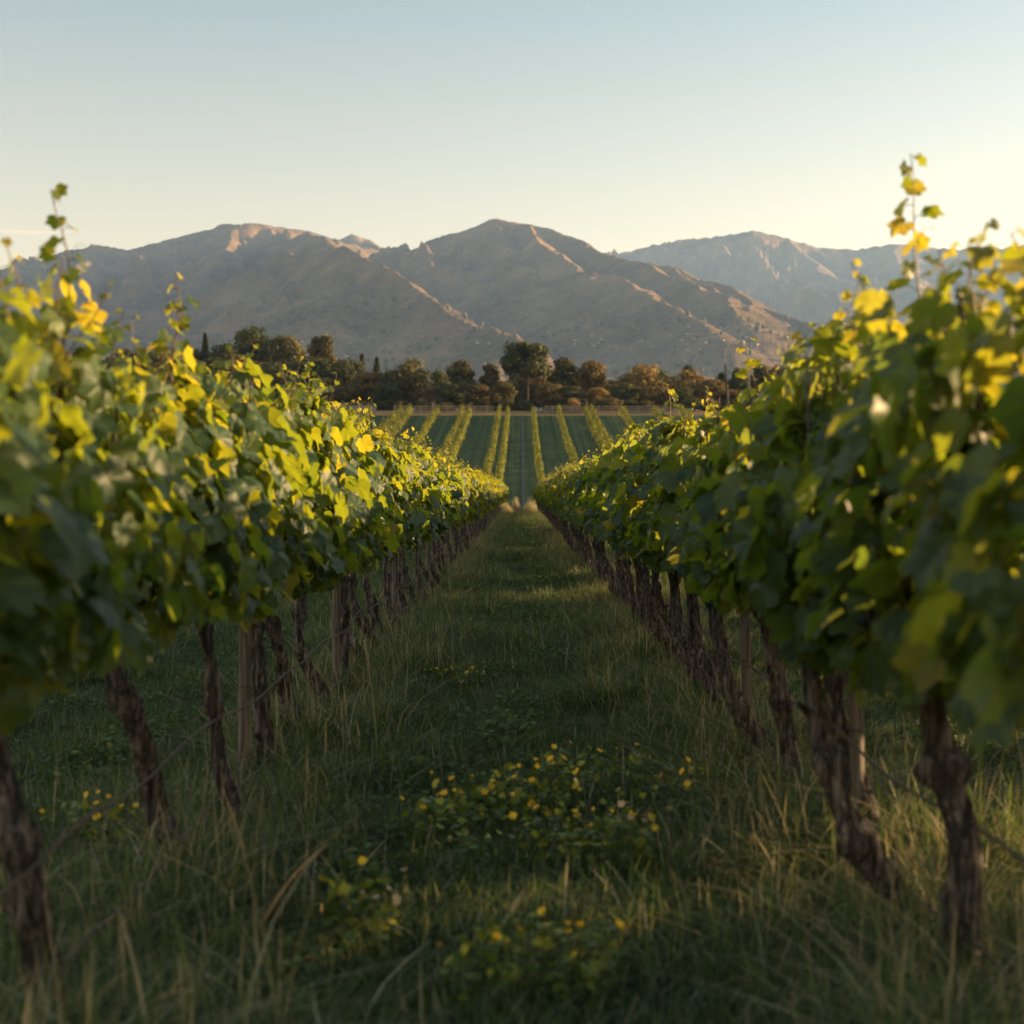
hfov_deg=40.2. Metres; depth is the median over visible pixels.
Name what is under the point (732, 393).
tree
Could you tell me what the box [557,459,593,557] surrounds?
grapevine
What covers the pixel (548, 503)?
grapevine
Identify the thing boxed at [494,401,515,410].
bush
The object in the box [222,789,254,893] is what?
dry stalk
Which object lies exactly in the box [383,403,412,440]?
vine row
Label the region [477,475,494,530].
grapevine
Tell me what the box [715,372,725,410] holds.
conifer
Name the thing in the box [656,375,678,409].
tree
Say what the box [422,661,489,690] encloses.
wildflower plant
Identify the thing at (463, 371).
tree
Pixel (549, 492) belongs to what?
grapevine
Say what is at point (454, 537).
grapevine
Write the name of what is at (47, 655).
trellis wire
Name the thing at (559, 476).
grapevine
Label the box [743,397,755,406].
bush
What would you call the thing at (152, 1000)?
dry stalk
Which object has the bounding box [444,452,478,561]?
grapevine
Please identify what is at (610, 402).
bush
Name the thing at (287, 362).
tree
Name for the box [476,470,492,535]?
grapevine
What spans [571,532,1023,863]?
trellis wire
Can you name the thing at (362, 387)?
tree
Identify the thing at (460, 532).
trellis post
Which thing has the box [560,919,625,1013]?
wildflower plant
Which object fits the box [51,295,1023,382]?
distant wood
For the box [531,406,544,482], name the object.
vine row
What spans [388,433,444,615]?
grapevine
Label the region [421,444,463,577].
grapevine
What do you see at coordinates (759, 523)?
grapevine
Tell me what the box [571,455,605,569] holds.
grapevine
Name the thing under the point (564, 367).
tree
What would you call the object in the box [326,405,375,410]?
field fence
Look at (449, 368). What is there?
tree
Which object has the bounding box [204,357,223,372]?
tree
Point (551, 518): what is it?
grapevine
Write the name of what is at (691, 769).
wildflower plant
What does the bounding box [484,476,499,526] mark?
grapevine
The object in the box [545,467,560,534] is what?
grapevine
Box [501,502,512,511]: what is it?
grass tuft
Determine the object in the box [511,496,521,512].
grass tuft
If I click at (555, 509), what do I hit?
grapevine
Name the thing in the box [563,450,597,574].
grapevine
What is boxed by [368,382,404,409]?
tree
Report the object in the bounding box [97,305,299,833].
grapevine
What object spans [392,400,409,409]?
bush
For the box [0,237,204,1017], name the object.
grapevine
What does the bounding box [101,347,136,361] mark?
tree
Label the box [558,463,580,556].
grapevine
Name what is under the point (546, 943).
wildflower plant
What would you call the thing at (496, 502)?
grapevine
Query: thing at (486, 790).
wildflower plant
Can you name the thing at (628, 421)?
vine row
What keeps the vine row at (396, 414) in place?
on the ground at (474, 450)
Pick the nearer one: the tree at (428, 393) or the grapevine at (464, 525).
the grapevine at (464, 525)
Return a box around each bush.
[345,401,367,404]
[374,401,392,409]
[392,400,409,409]
[408,400,430,409]
[437,402,453,409]
[458,402,472,409]
[474,400,489,409]
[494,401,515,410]
[516,401,531,410]
[541,400,554,409]
[561,397,580,409]
[585,402,600,409]
[599,397,622,409]
[622,399,640,409]
[640,400,653,409]
[662,401,677,409]
[683,397,704,410]
[703,400,721,410]
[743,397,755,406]
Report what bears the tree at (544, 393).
on the ground at (474, 450)
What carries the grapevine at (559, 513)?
on the ground at (474, 450)
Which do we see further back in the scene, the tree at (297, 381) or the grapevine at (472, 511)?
the tree at (297, 381)
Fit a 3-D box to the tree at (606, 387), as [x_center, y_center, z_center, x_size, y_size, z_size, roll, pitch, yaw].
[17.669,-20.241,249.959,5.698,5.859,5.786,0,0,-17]
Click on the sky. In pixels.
(621, 125)
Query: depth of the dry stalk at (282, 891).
4.37 m
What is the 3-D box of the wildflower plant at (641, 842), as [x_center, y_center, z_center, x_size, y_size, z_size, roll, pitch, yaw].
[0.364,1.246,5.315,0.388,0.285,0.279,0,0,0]
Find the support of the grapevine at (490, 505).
on the ground at (474, 450)
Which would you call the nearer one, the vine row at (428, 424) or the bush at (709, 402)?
the vine row at (428, 424)
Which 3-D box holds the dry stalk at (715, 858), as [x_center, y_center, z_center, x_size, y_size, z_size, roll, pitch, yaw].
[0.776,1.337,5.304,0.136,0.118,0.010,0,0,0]
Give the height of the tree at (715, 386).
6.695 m
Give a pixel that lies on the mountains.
(504, 281)
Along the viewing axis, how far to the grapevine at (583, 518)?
16.41 m
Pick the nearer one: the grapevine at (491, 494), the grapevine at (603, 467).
the grapevine at (603, 467)
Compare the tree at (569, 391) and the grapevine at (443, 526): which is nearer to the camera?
the grapevine at (443, 526)
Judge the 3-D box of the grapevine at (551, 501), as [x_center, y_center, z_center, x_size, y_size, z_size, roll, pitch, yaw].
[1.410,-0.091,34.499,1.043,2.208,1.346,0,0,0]
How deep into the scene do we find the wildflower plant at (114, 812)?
5.42 m
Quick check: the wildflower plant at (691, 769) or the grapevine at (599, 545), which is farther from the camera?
the grapevine at (599, 545)
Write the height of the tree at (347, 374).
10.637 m
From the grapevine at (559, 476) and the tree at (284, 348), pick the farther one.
the tree at (284, 348)
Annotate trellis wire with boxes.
[0,507,500,895]
[14,526,488,1023]
[43,586,277,657]
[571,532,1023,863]
[597,573,1022,992]
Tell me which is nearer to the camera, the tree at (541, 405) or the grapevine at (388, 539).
the grapevine at (388, 539)
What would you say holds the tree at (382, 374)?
on the ground at (474, 450)
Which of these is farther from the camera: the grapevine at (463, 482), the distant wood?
the distant wood
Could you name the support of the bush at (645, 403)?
on the ground at (474, 450)
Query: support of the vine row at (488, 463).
on the ground at (474, 450)
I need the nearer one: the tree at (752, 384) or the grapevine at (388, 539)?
the grapevine at (388, 539)
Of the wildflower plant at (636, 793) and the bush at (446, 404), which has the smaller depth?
the wildflower plant at (636, 793)
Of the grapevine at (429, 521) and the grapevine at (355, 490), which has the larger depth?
the grapevine at (429, 521)
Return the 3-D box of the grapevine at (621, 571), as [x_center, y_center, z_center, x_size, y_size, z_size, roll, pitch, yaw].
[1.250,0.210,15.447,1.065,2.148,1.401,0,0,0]
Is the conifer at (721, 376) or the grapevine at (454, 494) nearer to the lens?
the grapevine at (454, 494)
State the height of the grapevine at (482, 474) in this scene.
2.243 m
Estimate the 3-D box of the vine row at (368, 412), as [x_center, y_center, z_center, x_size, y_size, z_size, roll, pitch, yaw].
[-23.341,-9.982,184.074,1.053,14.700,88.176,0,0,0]
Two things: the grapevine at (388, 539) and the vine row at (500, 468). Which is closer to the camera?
the grapevine at (388, 539)
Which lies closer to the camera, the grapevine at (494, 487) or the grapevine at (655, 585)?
the grapevine at (655, 585)
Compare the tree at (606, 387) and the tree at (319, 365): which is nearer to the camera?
the tree at (606, 387)
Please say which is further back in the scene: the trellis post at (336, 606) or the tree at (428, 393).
the tree at (428, 393)
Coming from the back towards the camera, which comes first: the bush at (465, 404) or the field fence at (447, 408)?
the bush at (465, 404)
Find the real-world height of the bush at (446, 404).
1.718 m
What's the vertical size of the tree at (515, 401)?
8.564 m
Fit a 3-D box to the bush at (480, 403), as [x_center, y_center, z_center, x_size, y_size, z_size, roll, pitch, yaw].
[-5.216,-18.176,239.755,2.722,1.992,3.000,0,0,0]
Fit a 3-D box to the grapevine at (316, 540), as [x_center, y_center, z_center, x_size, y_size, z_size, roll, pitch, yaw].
[-1.286,0.315,6.953,1.073,2.166,1.368,0,0,0]
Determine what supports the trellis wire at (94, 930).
on the ground at (474, 450)
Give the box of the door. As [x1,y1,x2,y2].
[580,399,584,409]
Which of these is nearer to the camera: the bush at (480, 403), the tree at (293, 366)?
the bush at (480, 403)
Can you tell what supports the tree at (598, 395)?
on the ground at (474, 450)
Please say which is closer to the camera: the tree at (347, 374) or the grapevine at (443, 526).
the grapevine at (443, 526)
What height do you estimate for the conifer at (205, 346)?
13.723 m
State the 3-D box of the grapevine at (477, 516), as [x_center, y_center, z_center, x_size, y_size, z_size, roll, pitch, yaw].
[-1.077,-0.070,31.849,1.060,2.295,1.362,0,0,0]
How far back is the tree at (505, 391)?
242.29 m
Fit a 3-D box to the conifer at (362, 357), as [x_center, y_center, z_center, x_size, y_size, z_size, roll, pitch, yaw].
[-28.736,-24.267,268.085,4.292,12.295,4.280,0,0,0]
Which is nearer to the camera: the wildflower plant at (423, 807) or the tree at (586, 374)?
the wildflower plant at (423, 807)
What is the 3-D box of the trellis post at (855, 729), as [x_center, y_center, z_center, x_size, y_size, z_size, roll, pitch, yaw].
[1.319,0.434,5.404,0.096,1.931,0.074,0,0,0]
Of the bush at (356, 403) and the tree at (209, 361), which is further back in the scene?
the tree at (209, 361)
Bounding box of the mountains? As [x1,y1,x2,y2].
[0,218,1023,410]
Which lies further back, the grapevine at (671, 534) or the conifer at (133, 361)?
the conifer at (133, 361)
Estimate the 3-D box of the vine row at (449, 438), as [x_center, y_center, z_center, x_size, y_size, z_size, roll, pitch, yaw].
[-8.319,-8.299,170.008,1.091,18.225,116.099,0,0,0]
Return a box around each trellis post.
[238,402,252,786]
[332,545,342,697]
[392,548,398,614]
[426,542,429,575]
[459,525,461,547]
[737,407,751,743]
[841,382,864,814]
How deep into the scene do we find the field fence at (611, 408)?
231.67 m
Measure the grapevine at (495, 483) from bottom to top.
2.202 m
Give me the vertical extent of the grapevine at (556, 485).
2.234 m
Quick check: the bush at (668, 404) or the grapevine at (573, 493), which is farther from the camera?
the bush at (668, 404)
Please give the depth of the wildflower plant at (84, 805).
5.67 m
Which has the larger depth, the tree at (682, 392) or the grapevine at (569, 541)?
the tree at (682, 392)
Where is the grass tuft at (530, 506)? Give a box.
[521,499,537,512]
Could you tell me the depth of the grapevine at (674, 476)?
8.28 m
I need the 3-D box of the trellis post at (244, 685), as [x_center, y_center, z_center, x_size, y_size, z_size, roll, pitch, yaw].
[-1.288,0.437,6.761,0.077,1.930,0.074,0,0,0]
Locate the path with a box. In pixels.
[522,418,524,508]
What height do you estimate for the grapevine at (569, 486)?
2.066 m
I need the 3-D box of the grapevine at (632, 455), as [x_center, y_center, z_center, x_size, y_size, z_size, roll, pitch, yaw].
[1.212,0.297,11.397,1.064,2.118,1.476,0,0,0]
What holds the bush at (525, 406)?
on the ground at (474, 450)
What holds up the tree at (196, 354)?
on the ground at (474, 450)
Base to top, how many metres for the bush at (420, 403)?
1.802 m
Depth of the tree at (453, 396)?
239.00 m
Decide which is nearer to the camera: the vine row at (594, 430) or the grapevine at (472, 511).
the grapevine at (472, 511)
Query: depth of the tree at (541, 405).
268.35 m
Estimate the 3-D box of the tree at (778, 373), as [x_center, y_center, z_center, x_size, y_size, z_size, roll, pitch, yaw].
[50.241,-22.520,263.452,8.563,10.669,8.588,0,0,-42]
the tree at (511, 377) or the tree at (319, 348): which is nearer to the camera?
the tree at (511, 377)
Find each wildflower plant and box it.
[32,790,117,846]
[71,794,145,857]
[313,856,374,941]
[324,867,415,953]
[399,789,472,847]
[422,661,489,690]
[430,771,531,831]
[437,916,541,1006]
[470,755,587,819]
[503,906,600,1000]
[508,788,592,863]
[530,741,613,798]
[557,807,656,880]
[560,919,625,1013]
[593,743,659,791]
[595,800,660,869]
[600,768,710,826]
[667,756,716,802]
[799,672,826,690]
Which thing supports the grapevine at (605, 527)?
on the ground at (474, 450)
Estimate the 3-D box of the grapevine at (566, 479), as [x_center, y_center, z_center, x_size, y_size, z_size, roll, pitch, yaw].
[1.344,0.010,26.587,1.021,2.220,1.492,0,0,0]
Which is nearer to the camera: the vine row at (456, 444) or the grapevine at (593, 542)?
the grapevine at (593, 542)
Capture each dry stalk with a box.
[127,989,195,1020]
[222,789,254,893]
[258,845,326,929]
[701,850,732,875]
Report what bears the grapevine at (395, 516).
on the ground at (474, 450)
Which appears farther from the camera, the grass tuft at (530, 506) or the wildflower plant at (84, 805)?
the grass tuft at (530, 506)
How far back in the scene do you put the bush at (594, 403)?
235.43 m
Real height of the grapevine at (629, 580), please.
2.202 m
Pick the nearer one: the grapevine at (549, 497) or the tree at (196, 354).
the grapevine at (549, 497)
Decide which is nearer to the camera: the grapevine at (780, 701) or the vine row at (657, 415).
the grapevine at (780, 701)
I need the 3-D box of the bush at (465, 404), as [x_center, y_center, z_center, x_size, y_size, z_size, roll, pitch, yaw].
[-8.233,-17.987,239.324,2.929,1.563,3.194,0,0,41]
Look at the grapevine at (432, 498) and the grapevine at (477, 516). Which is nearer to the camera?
the grapevine at (432, 498)
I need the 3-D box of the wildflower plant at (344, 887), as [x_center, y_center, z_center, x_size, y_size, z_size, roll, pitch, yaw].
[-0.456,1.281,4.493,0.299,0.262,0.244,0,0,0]
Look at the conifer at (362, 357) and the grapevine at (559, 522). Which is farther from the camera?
the conifer at (362, 357)
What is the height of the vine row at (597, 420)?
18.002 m
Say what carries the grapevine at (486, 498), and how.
on the ground at (474, 450)
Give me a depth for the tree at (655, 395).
240.54 m
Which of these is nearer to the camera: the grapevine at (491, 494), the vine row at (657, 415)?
the grapevine at (491, 494)
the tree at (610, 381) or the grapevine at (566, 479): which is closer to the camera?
the grapevine at (566, 479)
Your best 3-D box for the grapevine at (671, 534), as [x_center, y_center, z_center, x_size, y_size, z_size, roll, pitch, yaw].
[1.200,0.245,7.079,0.975,2.250,1.351,0,0,0]
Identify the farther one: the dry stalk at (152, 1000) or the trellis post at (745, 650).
the trellis post at (745, 650)
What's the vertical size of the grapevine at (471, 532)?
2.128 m
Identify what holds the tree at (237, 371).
on the ground at (474, 450)
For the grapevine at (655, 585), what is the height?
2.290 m
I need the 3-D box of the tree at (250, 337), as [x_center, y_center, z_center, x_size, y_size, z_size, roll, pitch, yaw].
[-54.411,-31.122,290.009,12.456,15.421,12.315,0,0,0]
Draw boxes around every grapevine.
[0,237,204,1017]
[0,290,110,684]
[43,182,276,868]
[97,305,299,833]
[193,356,348,775]
[223,343,387,730]
[252,362,393,711]
[287,371,399,689]
[312,397,409,669]
[344,403,421,651]
[361,414,429,636]
[375,424,433,626]
[380,426,446,622]
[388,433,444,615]
[398,432,450,606]
[410,438,462,592]
[413,436,452,600]
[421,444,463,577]
[422,437,459,588]
[431,443,464,576]
[431,450,471,568]
[435,449,469,569]
[436,450,472,565]
[440,457,477,562]
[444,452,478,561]
[449,464,478,557]
[454,458,480,550]
[454,460,479,555]
[456,465,483,552]
[459,458,487,550]
[462,468,484,546]
[463,463,485,542]
[464,464,487,542]
[467,466,489,541]
[469,472,488,543]
[470,466,493,537]
[471,470,490,539]
[473,470,492,536]
[474,467,493,533]
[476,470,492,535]
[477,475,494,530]
[479,476,495,532]
[482,471,496,527]
[483,481,499,524]
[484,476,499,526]
[486,475,500,525]
[542,480,554,530]
[544,473,558,529]
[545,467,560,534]
[545,474,562,533]
[546,464,558,530]
[546,467,562,532]
[548,464,568,544]
[548,465,571,542]
[549,461,573,518]
[551,463,575,550]
[552,461,574,536]
[552,461,576,552]
[553,460,583,555]
[554,488,578,548]
[556,454,585,561]
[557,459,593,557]
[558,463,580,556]
[559,471,587,563]
[562,453,599,571]
[562,465,607,586]
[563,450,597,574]
[566,445,605,579]
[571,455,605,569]
[572,439,613,596]
[575,445,621,602]
[577,434,638,606]
[579,510,625,604]
[586,423,646,631]
[588,421,647,621]
[595,434,659,645]
[596,419,673,661]
[602,398,722,701]
[608,382,701,673]
[631,353,802,718]
[646,337,778,765]
[673,300,858,793]
[686,319,945,848]
[689,153,1023,929]
[749,218,1023,992]
[827,256,1023,765]
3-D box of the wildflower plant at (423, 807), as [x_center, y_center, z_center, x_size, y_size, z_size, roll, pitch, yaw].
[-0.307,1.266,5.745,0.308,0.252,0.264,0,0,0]
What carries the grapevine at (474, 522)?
on the ground at (474, 450)
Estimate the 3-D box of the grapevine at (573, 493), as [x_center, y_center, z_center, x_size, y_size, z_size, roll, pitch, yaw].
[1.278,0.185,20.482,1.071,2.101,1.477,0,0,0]
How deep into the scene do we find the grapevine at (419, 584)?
17.97 m
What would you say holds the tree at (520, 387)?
on the ground at (474, 450)
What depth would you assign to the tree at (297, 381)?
242.35 m
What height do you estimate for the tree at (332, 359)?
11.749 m
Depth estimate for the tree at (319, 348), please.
283.57 m
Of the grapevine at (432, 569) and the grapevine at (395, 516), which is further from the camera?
the grapevine at (432, 569)
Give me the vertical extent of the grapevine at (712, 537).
2.191 m
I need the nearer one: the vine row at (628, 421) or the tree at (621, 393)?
the vine row at (628, 421)
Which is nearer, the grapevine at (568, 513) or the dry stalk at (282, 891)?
the dry stalk at (282, 891)
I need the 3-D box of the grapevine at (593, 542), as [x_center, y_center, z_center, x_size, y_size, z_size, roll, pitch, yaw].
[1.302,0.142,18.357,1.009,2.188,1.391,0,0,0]
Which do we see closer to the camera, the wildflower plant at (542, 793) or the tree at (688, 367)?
the wildflower plant at (542, 793)
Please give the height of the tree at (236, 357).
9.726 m
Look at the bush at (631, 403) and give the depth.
236.78 m
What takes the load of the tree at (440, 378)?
on the ground at (474, 450)
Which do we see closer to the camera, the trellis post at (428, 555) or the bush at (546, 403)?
the trellis post at (428, 555)
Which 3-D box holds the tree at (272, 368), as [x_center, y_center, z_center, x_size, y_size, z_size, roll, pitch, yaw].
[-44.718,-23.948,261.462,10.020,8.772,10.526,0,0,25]
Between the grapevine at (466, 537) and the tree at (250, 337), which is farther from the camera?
the tree at (250, 337)
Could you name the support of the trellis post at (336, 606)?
on the ground at (474, 450)
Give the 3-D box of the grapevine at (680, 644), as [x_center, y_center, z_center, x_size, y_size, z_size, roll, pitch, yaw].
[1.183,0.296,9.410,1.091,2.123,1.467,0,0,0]
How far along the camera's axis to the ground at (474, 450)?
6.19 m
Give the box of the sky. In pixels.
[0,0,1023,268]
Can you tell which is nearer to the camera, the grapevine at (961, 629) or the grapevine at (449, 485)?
the grapevine at (961, 629)
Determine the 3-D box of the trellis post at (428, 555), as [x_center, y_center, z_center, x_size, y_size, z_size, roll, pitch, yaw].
[-1.174,0.244,19.709,0.074,1.930,0.072,0,1,-45]
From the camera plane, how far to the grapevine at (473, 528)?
37.67 m
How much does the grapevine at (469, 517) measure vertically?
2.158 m
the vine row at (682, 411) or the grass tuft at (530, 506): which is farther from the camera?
the vine row at (682, 411)
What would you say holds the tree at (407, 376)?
on the ground at (474, 450)
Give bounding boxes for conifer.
[129,353,143,376]
[200,333,209,359]
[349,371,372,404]
[360,353,365,369]
[372,357,386,409]
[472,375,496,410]
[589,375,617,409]
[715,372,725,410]
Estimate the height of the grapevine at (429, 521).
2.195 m
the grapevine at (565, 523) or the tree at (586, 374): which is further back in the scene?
the tree at (586, 374)
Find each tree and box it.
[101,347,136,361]
[105,363,116,371]
[139,351,166,369]
[182,349,202,360]
[202,344,231,362]
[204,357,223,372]
[210,351,246,371]
[218,325,274,364]
[226,368,262,388]
[242,384,278,398]
[255,360,301,402]
[256,334,306,363]
[276,379,311,399]
[280,361,292,367]
[289,356,329,369]
[291,356,330,397]
[307,334,333,359]
[319,377,350,402]
[326,356,336,369]
[326,359,364,402]
[328,356,365,401]
[346,369,383,403]
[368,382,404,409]
[378,371,394,409]
[380,358,436,401]
[411,385,444,403]
[430,368,450,409]
[434,383,469,409]
[444,365,457,409]
[448,359,475,401]
[448,379,487,407]
[462,383,495,404]
[478,363,500,409]
[488,380,517,410]
[494,380,521,410]
[499,340,553,410]
[508,373,523,410]
[510,372,550,407]
[530,383,566,404]
[533,370,558,409]
[544,357,579,409]
[555,385,586,404]
[567,359,607,405]
[585,387,611,405]
[599,383,618,409]
[606,377,636,409]
[608,382,644,405]
[616,362,673,404]
[629,368,675,409]
[638,385,673,405]
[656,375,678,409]
[667,386,697,406]
[668,369,706,409]
[681,365,696,410]
[690,379,728,404]
[710,389,741,406]
[720,378,760,408]
[730,367,747,390]
[750,364,768,386]
[757,365,789,382]
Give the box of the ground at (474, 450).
[0,400,1023,1023]
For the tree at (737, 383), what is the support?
on the ground at (474, 450)
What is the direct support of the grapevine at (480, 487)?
on the ground at (474, 450)
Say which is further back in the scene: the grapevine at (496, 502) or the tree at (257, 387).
the tree at (257, 387)
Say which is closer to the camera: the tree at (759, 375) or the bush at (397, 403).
the bush at (397, 403)
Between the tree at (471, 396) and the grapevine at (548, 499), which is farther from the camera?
the tree at (471, 396)
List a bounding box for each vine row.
[331,401,344,413]
[354,403,371,426]
[378,401,403,432]
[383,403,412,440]
[413,404,439,448]
[435,403,464,456]
[441,404,471,461]
[483,405,501,475]
[495,403,509,481]
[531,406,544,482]
[556,404,578,467]
[583,405,608,452]
[589,404,615,447]
[618,403,641,434]
[652,405,668,420]
[678,404,699,424]
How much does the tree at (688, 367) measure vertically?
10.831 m
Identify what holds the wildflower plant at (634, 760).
on the ground at (474, 450)
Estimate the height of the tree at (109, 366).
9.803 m
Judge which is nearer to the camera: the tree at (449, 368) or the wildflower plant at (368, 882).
the wildflower plant at (368, 882)
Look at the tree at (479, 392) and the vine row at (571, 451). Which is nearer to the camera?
the vine row at (571, 451)
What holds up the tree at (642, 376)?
on the ground at (474, 450)
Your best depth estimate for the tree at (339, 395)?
242.67 m
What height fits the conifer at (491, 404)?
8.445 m
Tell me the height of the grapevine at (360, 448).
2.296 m
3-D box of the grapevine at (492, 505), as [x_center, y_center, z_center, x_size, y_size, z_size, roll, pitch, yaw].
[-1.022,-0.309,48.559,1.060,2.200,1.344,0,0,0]
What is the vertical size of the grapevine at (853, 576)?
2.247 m
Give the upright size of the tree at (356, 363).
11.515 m
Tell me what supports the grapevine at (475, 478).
on the ground at (474, 450)
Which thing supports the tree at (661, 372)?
on the ground at (474, 450)
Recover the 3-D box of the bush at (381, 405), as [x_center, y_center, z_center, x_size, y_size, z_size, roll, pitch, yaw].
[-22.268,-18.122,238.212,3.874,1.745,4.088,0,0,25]
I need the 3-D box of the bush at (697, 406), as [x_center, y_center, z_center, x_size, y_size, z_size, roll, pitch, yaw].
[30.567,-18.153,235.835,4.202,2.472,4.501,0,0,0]
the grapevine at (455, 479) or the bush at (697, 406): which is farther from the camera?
the bush at (697, 406)
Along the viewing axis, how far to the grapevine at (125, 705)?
4.95 m
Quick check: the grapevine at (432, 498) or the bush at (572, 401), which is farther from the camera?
the bush at (572, 401)
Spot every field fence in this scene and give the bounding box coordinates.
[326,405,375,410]
[394,405,493,412]
[545,406,678,412]
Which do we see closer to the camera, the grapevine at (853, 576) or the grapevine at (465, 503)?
the grapevine at (853, 576)
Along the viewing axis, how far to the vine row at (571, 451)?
182.07 m
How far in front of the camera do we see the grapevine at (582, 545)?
23.51 m
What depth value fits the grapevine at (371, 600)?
12.86 m
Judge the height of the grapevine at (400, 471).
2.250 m
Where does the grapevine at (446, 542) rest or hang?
on the ground at (474, 450)
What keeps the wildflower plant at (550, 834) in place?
on the ground at (474, 450)
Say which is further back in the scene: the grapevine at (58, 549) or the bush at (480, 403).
the bush at (480, 403)
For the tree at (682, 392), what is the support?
on the ground at (474, 450)
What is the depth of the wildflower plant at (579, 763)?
6.59 m
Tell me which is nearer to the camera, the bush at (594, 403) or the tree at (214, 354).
the bush at (594, 403)
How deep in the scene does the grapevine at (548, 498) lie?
42.46 m
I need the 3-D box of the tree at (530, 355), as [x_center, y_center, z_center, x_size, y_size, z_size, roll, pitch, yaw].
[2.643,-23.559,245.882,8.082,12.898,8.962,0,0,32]
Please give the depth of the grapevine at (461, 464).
30.73 m
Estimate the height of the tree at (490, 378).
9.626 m
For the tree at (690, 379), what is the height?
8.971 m
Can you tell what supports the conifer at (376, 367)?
on the ground at (474, 450)
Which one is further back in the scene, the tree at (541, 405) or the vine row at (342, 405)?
the tree at (541, 405)
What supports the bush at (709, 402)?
on the ground at (474, 450)

